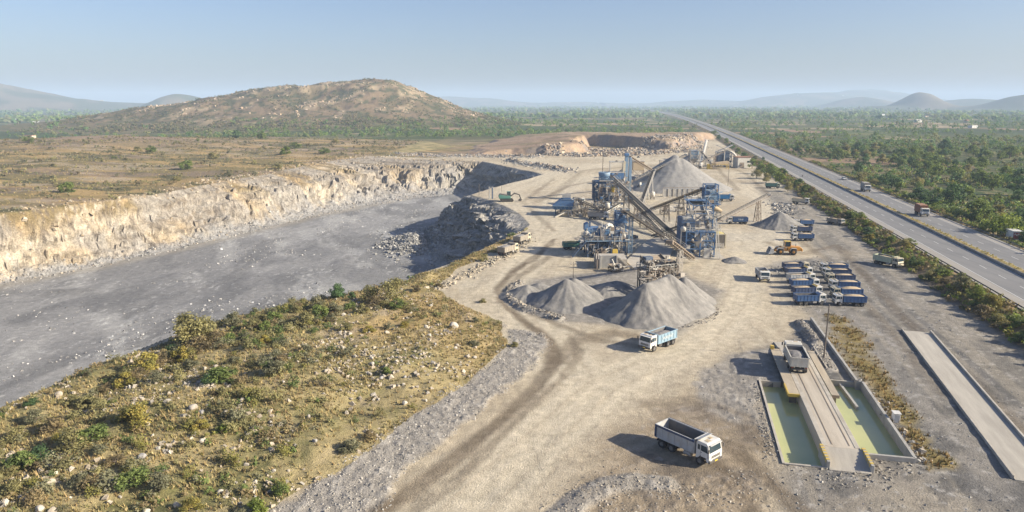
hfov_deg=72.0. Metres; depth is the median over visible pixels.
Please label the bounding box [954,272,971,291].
tree
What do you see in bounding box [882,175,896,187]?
tree
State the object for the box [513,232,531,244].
dump truck
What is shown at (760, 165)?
tree
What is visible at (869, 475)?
berm stones
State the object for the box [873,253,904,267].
dump truck
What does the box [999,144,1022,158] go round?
tree
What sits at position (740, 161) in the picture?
shed
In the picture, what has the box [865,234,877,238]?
bush
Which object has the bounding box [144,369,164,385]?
bush
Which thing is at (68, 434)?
bush
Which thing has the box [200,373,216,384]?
bush
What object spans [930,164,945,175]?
tree
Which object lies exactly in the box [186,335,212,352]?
bush
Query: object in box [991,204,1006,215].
tree
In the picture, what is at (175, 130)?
hill scrub
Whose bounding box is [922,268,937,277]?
bush
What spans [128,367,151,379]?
bush
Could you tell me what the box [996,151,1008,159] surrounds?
tree
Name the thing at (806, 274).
dump truck
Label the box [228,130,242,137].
bush
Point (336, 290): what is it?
tree
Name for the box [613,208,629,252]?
lattice tower
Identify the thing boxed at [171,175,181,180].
bush
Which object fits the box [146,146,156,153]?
bush
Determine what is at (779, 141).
tree
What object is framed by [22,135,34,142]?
bush
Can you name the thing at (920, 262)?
bush
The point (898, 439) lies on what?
pond wall
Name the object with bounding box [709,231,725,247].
stone bin
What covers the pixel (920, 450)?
berm stones
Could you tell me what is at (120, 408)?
bush
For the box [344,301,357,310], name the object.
bush
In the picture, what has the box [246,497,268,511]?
bush
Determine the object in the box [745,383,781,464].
berm stones
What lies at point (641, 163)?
conveyor
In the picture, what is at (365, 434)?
bush
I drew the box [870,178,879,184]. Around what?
tree
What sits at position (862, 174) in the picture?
tree
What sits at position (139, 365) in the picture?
bush
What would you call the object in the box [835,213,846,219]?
bush
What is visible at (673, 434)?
dump truck
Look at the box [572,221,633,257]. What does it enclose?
crusher house
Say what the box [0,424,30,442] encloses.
bush
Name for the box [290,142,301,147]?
bush
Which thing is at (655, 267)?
screen house
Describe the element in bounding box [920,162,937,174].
tree
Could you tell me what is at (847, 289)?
dump truck
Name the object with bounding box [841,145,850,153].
tree
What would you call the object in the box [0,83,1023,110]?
mountains
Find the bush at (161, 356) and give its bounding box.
[155,352,175,366]
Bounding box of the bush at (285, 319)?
[275,316,288,323]
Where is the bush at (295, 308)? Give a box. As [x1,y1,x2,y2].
[289,304,301,312]
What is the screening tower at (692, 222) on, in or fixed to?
on the ground at (583, 399)
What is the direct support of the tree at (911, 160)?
on the farmland
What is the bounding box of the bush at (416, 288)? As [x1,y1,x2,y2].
[411,285,420,291]
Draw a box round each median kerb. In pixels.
[619,107,1023,275]
[668,113,1023,273]
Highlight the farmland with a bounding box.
[0,106,1023,342]
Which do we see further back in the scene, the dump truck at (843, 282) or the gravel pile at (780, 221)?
the gravel pile at (780, 221)
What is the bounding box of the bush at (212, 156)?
[208,152,219,158]
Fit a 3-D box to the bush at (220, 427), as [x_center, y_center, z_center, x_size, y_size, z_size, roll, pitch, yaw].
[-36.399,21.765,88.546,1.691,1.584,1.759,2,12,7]
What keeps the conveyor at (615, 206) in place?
on the ground at (583, 399)
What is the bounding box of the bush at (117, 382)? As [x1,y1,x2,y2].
[112,371,138,387]
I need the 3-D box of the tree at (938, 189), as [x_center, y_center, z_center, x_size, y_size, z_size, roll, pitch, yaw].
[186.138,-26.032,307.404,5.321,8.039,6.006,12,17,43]
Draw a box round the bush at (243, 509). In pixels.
[233,507,248,511]
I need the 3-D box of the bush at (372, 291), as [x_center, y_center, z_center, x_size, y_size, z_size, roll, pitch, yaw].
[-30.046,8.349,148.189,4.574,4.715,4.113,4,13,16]
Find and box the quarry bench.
[468,132,716,154]
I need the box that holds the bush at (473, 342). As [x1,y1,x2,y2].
[468,340,479,346]
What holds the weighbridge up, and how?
on the ground at (583, 399)
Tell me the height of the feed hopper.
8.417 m
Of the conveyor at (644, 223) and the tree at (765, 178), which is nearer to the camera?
the conveyor at (644, 223)
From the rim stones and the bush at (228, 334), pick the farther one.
the rim stones
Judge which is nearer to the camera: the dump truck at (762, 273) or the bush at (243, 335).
the bush at (243, 335)
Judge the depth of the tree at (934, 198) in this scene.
292.70 m
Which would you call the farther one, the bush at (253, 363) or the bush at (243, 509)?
the bush at (253, 363)
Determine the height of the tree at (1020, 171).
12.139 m
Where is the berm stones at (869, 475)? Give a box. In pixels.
[791,453,925,500]
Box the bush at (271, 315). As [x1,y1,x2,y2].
[266,311,283,323]
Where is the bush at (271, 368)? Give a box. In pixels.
[262,358,291,375]
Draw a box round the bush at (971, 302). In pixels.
[968,299,977,304]
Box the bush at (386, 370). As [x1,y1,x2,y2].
[380,367,391,373]
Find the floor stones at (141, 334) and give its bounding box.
[0,205,441,392]
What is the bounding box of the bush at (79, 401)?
[72,394,93,408]
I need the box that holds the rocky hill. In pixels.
[0,78,522,133]
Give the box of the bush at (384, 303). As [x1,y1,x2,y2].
[378,300,390,307]
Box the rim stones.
[3,155,474,249]
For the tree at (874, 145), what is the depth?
639.00 m
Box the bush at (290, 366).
[283,362,292,372]
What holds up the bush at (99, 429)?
on the scrubland
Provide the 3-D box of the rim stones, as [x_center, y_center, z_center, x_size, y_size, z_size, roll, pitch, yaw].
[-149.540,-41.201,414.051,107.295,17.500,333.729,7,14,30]
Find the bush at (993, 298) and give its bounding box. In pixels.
[977,294,1004,306]
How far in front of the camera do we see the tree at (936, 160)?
464.59 m
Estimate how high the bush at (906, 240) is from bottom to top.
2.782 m
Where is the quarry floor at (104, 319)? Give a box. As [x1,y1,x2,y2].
[0,193,468,407]
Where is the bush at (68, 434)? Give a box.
[53,426,93,454]
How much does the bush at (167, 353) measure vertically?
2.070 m
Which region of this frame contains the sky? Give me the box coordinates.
[0,0,1023,102]
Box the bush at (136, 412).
[114,401,151,431]
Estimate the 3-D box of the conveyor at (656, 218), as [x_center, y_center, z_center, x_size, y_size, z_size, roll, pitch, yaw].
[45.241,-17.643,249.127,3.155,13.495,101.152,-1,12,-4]
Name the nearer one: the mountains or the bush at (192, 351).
the bush at (192, 351)
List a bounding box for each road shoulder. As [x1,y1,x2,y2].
[641,109,1023,307]
[653,110,1023,253]
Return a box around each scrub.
[0,135,423,208]
[0,241,503,511]
[11,78,521,133]
[756,160,1023,343]
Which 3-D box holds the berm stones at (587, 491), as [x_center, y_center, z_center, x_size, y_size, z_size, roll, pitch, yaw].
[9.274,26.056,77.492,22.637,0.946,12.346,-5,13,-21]
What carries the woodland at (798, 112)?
on the farmland
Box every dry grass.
[0,138,395,209]
[0,233,517,511]
[824,312,956,471]
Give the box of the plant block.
[715,145,735,166]
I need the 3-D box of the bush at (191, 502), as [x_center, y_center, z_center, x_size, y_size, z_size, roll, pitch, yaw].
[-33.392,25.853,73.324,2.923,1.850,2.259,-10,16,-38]
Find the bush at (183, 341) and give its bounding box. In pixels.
[177,327,210,344]
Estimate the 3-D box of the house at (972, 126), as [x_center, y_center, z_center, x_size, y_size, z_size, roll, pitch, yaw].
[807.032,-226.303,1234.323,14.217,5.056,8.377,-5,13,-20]
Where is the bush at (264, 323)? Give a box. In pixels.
[258,320,270,331]
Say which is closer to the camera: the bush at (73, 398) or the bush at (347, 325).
the bush at (73, 398)
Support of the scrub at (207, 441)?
on the ground at (583, 399)
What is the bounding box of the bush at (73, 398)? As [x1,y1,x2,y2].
[57,394,79,406]
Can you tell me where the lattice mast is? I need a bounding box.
[626,217,633,254]
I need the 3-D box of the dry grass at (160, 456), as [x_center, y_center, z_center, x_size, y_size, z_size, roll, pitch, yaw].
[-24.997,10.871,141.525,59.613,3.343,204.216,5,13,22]
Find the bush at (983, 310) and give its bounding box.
[971,303,994,315]
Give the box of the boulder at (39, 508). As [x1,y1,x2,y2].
[35,505,44,511]
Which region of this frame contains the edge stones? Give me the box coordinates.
[424,237,535,290]
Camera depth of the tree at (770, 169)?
399.80 m
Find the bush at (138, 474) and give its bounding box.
[112,463,151,491]
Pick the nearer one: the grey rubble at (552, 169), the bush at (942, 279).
the bush at (942, 279)
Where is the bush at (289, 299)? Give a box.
[284,298,295,303]
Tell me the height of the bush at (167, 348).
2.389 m
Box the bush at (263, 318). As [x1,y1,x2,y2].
[250,313,267,321]
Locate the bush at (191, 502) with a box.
[177,496,207,511]
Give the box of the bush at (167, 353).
[163,350,177,359]
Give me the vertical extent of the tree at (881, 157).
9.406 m
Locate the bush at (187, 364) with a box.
[179,358,202,370]
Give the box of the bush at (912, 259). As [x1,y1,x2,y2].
[908,256,915,264]
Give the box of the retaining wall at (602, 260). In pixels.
[594,247,629,269]
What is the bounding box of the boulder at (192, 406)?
[188,404,196,410]
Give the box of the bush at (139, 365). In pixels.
[136,362,150,373]
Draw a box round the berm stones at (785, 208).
[759,200,806,217]
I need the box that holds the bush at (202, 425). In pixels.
[190,419,209,430]
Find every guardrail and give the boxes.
[691,122,1023,308]
[702,121,1023,247]
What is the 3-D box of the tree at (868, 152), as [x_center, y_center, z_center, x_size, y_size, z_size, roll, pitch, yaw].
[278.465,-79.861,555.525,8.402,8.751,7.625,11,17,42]
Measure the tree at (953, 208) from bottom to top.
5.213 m
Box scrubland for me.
[0,135,527,511]
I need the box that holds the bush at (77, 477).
[64,470,90,488]
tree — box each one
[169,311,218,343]
[327,283,344,298]
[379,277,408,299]
[747,158,756,166]
[750,169,762,176]
[756,163,765,172]
[760,165,779,178]
[762,172,770,181]
[773,172,786,183]
[774,138,786,148]
[784,182,794,191]
[796,141,804,147]
[827,143,835,149]
[832,147,844,155]
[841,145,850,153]
[852,142,865,151]
[854,163,862,171]
[855,157,870,164]
[856,171,871,180]
[860,149,870,155]
[869,143,879,149]
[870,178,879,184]
[875,153,888,163]
[877,172,894,182]
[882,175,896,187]
[893,181,907,194]
[894,147,909,154]
[894,158,907,165]
[894,177,902,183]
[906,146,923,155]
[907,157,915,164]
[907,186,931,200]
[910,177,923,184]
[912,160,922,167]
[915,169,925,177]
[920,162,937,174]
[922,151,934,156]
[922,190,943,203]
[927,155,945,164]
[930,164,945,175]
[933,187,945,199]
[937,138,952,147]
[939,149,947,155]
[942,156,951,162]
[942,182,963,202]
[942,207,951,213]
[946,164,964,176]
[949,206,961,214]
[951,172,961,179]
[951,208,959,215]
[954,209,970,218]
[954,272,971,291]
[958,186,976,200]
[962,156,977,164]
[963,164,971,173]
[964,198,992,220]
[967,148,979,154]
[968,204,1001,224]
[970,170,988,179]
[971,141,981,148]
[974,170,989,184]
[975,156,994,168]
[979,212,1023,237]
[983,150,992,159]
[983,174,1005,189]
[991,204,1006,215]
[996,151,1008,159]
[998,167,1013,173]
[998,172,1012,183]
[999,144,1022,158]
[1000,165,1011,175]
[1007,176,1023,194]
[1009,167,1023,181]
[1010,189,1023,200]
[1012,207,1023,217]
[1017,230,1023,242]
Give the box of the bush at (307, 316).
[290,310,315,325]
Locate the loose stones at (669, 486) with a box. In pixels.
[577,468,787,511]
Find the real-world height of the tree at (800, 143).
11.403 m
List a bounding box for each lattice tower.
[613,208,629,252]
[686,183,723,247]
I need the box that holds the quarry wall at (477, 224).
[0,156,541,282]
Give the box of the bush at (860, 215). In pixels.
[854,212,865,218]
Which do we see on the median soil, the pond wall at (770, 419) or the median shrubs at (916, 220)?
the median shrubs at (916, 220)
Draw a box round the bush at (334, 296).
[331,288,346,298]
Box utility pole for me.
[823,304,829,357]
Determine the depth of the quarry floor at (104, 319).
247.13 m
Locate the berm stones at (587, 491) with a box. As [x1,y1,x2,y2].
[539,460,707,511]
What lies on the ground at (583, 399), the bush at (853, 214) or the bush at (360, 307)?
the bush at (853, 214)
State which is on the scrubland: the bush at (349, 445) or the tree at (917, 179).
the bush at (349, 445)
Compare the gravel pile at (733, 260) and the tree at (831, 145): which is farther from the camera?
the tree at (831, 145)
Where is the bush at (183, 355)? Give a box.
[169,345,195,361]
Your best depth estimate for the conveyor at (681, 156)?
353.25 m
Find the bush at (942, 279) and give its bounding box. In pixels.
[936,277,952,285]
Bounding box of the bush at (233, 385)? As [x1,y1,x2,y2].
[230,379,243,387]
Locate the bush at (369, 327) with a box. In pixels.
[362,325,376,332]
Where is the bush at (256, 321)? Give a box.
[244,318,264,330]
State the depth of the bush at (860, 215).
249.56 m
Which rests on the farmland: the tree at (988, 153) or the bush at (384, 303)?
the tree at (988, 153)
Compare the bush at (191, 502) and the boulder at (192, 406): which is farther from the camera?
the boulder at (192, 406)
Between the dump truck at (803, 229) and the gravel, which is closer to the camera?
the gravel
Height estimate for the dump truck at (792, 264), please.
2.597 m
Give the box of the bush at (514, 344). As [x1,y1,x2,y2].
[507,342,518,346]
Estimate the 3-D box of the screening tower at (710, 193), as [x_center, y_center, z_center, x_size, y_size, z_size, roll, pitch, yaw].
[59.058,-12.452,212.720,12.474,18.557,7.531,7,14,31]
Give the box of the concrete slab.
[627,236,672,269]
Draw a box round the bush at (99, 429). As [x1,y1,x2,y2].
[74,422,110,443]
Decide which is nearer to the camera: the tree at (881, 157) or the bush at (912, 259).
the bush at (912, 259)
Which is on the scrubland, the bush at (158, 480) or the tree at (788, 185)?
the bush at (158, 480)
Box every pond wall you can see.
[758,379,784,464]
[761,380,780,387]
[784,462,825,468]
[810,317,916,462]
[811,344,827,367]
[830,379,854,386]
[839,383,858,408]
[868,453,914,463]
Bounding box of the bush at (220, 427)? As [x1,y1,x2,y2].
[215,424,228,432]
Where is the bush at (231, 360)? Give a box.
[227,355,241,363]
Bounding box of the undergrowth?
[743,131,1023,237]
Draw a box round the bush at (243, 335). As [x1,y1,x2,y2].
[237,331,253,341]
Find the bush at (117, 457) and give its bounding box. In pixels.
[103,453,124,466]
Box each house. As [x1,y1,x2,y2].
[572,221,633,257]
[632,160,644,175]
[636,249,686,286]
[706,161,728,168]
[968,125,977,127]
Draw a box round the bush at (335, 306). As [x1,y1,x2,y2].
[329,302,341,316]
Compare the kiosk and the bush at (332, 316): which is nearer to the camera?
the bush at (332, 316)
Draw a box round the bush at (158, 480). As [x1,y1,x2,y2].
[146,470,170,497]
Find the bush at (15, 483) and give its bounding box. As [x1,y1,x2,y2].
[0,477,25,496]
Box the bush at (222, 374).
[203,366,237,384]
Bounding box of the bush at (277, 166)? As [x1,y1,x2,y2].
[272,164,280,168]
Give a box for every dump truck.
[497,242,519,255]
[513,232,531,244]
[562,240,583,249]
[588,211,608,219]
[637,326,677,351]
[654,417,724,464]
[716,194,734,200]
[726,216,747,223]
[755,267,771,281]
[765,183,780,188]
[781,261,810,269]
[782,340,809,372]
[784,265,813,274]
[786,271,816,281]
[789,277,820,286]
[790,225,812,232]
[790,232,814,240]
[791,284,823,294]
[792,197,809,203]
[793,291,827,305]
[795,219,814,225]
[819,261,848,270]
[821,266,851,275]
[824,272,855,281]
[826,217,844,224]
[828,278,860,288]
[829,285,863,295]
[831,292,866,306]
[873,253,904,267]
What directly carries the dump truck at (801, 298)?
on the ground at (583, 399)
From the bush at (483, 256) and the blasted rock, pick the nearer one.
the bush at (483, 256)
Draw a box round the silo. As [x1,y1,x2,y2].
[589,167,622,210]
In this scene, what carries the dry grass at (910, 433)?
on the ground at (583, 399)
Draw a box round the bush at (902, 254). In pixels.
[892,250,909,258]
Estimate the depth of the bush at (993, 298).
144.25 m
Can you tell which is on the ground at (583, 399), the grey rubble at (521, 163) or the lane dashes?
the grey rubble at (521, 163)
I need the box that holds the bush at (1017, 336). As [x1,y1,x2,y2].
[1012,330,1023,341]
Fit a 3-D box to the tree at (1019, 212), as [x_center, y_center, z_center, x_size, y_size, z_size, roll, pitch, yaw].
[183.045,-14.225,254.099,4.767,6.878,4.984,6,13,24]
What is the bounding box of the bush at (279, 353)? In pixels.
[270,348,282,356]
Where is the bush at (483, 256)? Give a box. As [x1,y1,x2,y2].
[477,253,488,260]
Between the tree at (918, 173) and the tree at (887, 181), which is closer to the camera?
the tree at (887, 181)
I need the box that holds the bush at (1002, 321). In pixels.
[988,313,1011,326]
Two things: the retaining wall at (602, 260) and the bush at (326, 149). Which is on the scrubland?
the bush at (326, 149)
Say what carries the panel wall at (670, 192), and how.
on the ground at (583, 399)
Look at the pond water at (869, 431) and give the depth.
95.88 m
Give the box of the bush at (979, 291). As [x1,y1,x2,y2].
[966,284,986,298]
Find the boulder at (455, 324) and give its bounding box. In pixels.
[450,322,458,328]
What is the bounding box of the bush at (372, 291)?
[358,284,380,302]
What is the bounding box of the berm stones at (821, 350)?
[792,319,837,371]
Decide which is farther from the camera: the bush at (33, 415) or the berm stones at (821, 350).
the berm stones at (821, 350)
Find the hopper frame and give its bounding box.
[688,149,713,167]
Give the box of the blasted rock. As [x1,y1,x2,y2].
[398,132,711,171]
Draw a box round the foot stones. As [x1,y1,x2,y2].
[678,307,721,327]
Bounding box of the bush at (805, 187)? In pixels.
[800,184,810,191]
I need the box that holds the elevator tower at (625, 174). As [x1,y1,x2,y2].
[608,153,632,200]
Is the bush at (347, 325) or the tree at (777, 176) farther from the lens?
the tree at (777, 176)
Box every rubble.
[0,230,523,511]
[367,201,459,260]
[386,152,442,157]
[431,153,498,157]
[485,150,543,158]
[501,158,541,166]
[528,163,579,172]
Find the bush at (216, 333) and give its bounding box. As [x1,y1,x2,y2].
[205,330,224,341]
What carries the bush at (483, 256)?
on the ground at (583, 399)
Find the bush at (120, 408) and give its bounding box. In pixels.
[106,405,130,423]
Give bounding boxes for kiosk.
[1005,228,1021,239]
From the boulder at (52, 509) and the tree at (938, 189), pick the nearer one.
the boulder at (52, 509)
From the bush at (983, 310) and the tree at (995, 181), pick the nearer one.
the bush at (983, 310)
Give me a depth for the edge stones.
181.43 m
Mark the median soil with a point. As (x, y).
(1006, 263)
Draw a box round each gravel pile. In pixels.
[498,283,549,302]
[526,278,609,313]
[590,281,636,303]
[591,169,635,185]
[600,274,716,329]
[621,155,731,193]
[722,256,746,263]
[751,212,804,230]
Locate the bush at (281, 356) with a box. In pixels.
[273,354,286,360]
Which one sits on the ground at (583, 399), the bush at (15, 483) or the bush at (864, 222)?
the bush at (864, 222)
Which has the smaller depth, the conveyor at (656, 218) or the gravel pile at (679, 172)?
the conveyor at (656, 218)
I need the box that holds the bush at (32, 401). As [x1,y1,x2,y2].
[22,397,39,406]
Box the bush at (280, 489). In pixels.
[271,481,289,496]
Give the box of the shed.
[732,156,750,167]
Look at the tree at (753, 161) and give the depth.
466.48 m
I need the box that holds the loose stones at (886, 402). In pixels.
[691,256,1023,511]
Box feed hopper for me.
[553,194,588,217]
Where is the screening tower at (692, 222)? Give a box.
[676,195,724,258]
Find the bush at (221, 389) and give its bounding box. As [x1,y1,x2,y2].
[215,386,230,396]
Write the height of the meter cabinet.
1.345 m
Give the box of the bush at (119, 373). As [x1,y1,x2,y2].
[107,367,141,383]
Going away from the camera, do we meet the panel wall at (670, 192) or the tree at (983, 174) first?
the panel wall at (670, 192)
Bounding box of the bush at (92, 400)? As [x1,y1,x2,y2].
[79,397,103,409]
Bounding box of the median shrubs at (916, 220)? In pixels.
[728,134,1023,270]
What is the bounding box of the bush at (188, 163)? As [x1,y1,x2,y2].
[177,160,192,168]
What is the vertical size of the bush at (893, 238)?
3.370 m
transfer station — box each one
[608,259,631,271]
[659,205,672,214]
[673,204,685,211]
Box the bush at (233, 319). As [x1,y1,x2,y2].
[223,310,241,325]
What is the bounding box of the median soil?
[680,116,1023,272]
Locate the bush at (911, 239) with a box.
[905,238,917,244]
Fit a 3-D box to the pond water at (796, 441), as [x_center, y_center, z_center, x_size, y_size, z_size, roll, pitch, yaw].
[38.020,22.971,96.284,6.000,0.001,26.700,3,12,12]
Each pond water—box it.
[763,386,821,465]
[831,386,903,455]
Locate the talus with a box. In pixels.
[0,190,467,284]
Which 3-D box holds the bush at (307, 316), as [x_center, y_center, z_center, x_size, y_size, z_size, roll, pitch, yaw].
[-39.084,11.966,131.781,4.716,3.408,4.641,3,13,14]
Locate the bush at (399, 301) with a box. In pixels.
[388,298,405,309]
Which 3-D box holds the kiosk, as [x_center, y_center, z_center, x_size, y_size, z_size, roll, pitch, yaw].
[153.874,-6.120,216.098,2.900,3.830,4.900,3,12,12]
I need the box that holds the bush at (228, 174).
[224,171,232,176]
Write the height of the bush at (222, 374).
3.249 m
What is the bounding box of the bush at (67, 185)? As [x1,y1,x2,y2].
[57,181,75,192]
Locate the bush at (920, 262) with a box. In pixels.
[911,258,924,265]
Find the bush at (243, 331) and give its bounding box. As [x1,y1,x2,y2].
[238,329,249,338]
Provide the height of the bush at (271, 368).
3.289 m
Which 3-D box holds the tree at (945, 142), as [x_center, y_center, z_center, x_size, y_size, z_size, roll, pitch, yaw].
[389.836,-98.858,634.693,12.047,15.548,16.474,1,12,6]
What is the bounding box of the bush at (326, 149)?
[318,147,331,153]
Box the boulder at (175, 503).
[173,501,180,507]
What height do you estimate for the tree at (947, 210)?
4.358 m
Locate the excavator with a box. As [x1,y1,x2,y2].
[498,191,521,201]
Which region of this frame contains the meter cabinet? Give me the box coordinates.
[891,410,901,422]
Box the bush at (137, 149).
[134,146,142,151]
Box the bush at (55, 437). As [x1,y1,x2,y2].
[47,432,61,443]
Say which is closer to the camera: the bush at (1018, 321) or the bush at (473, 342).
the bush at (473, 342)
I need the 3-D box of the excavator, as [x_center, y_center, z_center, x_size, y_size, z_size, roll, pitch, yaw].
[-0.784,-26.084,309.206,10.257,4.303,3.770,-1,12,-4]
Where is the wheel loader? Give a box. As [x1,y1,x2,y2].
[766,240,802,254]
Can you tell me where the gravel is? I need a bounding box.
[266,322,551,511]
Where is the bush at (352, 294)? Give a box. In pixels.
[347,292,355,298]
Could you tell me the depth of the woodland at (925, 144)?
960.78 m
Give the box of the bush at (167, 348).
[164,344,178,354]
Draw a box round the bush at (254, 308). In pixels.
[249,307,258,313]
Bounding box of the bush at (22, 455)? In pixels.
[5,450,41,471]
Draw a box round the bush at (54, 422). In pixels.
[37,415,65,434]
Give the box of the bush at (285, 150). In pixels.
[279,146,291,153]
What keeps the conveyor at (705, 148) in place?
on the ground at (583, 399)
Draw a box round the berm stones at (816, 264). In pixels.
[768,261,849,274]
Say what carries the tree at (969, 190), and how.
on the farmland
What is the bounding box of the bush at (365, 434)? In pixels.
[361,428,377,441]
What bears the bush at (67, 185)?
on the scrubland
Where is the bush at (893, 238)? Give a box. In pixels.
[887,234,896,241]
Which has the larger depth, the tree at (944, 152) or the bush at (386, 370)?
the tree at (944, 152)
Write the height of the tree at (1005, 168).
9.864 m
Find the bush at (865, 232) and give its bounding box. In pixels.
[863,226,874,234]
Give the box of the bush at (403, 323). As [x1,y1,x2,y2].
[399,321,408,327]
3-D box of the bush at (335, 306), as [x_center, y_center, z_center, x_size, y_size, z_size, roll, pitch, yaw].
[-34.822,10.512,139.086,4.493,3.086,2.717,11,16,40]
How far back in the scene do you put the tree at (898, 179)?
355.62 m
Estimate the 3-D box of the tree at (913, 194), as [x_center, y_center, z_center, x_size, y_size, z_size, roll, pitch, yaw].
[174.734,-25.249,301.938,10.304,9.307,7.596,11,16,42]
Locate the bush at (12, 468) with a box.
[0,464,19,476]
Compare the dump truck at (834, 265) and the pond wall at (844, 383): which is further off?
the dump truck at (834, 265)
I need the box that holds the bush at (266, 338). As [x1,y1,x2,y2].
[258,334,271,342]
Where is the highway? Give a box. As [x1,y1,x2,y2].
[618,107,1023,307]
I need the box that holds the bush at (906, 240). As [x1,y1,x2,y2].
[898,238,910,244]
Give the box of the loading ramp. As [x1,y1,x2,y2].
[901,328,1023,481]
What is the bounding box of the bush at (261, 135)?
[257,131,266,138]
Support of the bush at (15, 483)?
on the scrubland
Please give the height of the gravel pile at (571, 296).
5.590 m
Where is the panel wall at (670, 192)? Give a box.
[663,187,701,196]
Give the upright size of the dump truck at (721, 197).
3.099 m
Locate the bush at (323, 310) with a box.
[311,305,328,319]
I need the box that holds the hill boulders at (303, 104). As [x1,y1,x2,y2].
[134,81,482,117]
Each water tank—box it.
[605,202,609,210]
[650,191,654,199]
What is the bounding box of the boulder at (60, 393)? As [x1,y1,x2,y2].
[54,391,62,395]
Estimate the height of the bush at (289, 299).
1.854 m
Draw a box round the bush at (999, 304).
[987,300,1002,308]
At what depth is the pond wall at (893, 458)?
84.62 m
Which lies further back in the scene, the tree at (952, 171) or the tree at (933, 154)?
the tree at (933, 154)
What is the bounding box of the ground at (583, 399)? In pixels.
[121,133,1023,511]
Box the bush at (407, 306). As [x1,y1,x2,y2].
[399,300,414,309]
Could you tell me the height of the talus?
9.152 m
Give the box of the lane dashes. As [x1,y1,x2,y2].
[702,125,1022,287]
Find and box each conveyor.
[575,198,602,216]
[603,235,637,252]
[606,203,622,214]
[609,175,676,240]
[621,207,686,248]
[628,199,665,234]
[629,156,651,170]
[633,153,687,181]
[640,170,655,202]
[649,185,704,228]
[651,226,676,245]
[664,236,694,260]
[699,139,708,167]
[699,150,712,165]
[701,151,724,168]
[717,193,770,221]
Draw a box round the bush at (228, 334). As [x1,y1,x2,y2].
[221,332,235,342]
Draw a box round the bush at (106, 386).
[97,382,115,393]
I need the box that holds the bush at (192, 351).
[186,347,197,354]
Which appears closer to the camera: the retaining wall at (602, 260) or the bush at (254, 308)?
the bush at (254, 308)
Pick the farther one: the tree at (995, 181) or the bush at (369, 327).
the tree at (995, 181)
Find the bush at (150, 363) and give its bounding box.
[131,351,160,372]
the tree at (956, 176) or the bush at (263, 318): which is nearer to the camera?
the bush at (263, 318)
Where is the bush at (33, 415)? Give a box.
[23,407,47,424]
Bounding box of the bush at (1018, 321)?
[1010,315,1023,327]
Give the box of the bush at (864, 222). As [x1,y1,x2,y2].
[859,219,872,225]
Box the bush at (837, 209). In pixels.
[833,207,841,213]
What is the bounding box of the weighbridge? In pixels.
[770,342,874,473]
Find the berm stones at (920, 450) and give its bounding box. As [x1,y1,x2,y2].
[850,379,932,462]
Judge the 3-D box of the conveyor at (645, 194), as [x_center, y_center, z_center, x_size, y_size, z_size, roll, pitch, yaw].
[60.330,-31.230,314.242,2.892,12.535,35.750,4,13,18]
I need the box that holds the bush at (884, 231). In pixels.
[879,229,893,234]
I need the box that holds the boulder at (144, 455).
[137,453,146,458]
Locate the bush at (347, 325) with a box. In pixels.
[333,322,353,330]
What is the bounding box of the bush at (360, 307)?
[356,303,370,312]
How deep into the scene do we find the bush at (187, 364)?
109.30 m
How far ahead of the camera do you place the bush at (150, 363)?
109.73 m
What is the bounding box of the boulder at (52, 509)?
[47,506,56,511]
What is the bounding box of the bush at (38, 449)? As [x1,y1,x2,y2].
[25,443,52,460]
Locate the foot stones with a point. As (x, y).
(701, 321)
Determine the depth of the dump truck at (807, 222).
245.52 m
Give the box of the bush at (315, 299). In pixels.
[306,295,325,310]
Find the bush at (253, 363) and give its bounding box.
[244,360,261,368]
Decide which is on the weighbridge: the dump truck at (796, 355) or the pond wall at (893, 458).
the dump truck at (796, 355)
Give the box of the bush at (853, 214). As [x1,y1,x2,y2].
[847,211,858,217]
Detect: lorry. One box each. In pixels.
[860,182,871,191]
[914,203,930,216]
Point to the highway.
(1012, 283)
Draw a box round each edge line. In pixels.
[682,117,1022,277]
[714,126,1022,254]
[750,150,1022,299]
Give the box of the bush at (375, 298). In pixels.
[364,295,385,306]
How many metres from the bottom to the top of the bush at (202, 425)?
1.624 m
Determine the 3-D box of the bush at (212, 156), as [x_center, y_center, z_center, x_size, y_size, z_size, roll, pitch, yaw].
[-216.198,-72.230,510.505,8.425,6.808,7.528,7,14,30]
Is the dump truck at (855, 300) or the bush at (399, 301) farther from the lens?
the dump truck at (855, 300)
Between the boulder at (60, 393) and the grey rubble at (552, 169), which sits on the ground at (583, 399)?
the grey rubble at (552, 169)
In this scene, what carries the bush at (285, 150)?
on the scrubland
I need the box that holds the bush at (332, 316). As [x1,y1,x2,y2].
[327,312,335,320]
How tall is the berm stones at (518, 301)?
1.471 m
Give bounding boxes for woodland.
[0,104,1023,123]
[7,115,1023,226]
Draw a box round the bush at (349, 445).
[336,438,361,454]
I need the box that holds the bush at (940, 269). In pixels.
[934,267,951,275]
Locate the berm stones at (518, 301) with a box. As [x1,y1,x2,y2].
[502,279,567,319]
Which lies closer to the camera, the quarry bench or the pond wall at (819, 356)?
the pond wall at (819, 356)

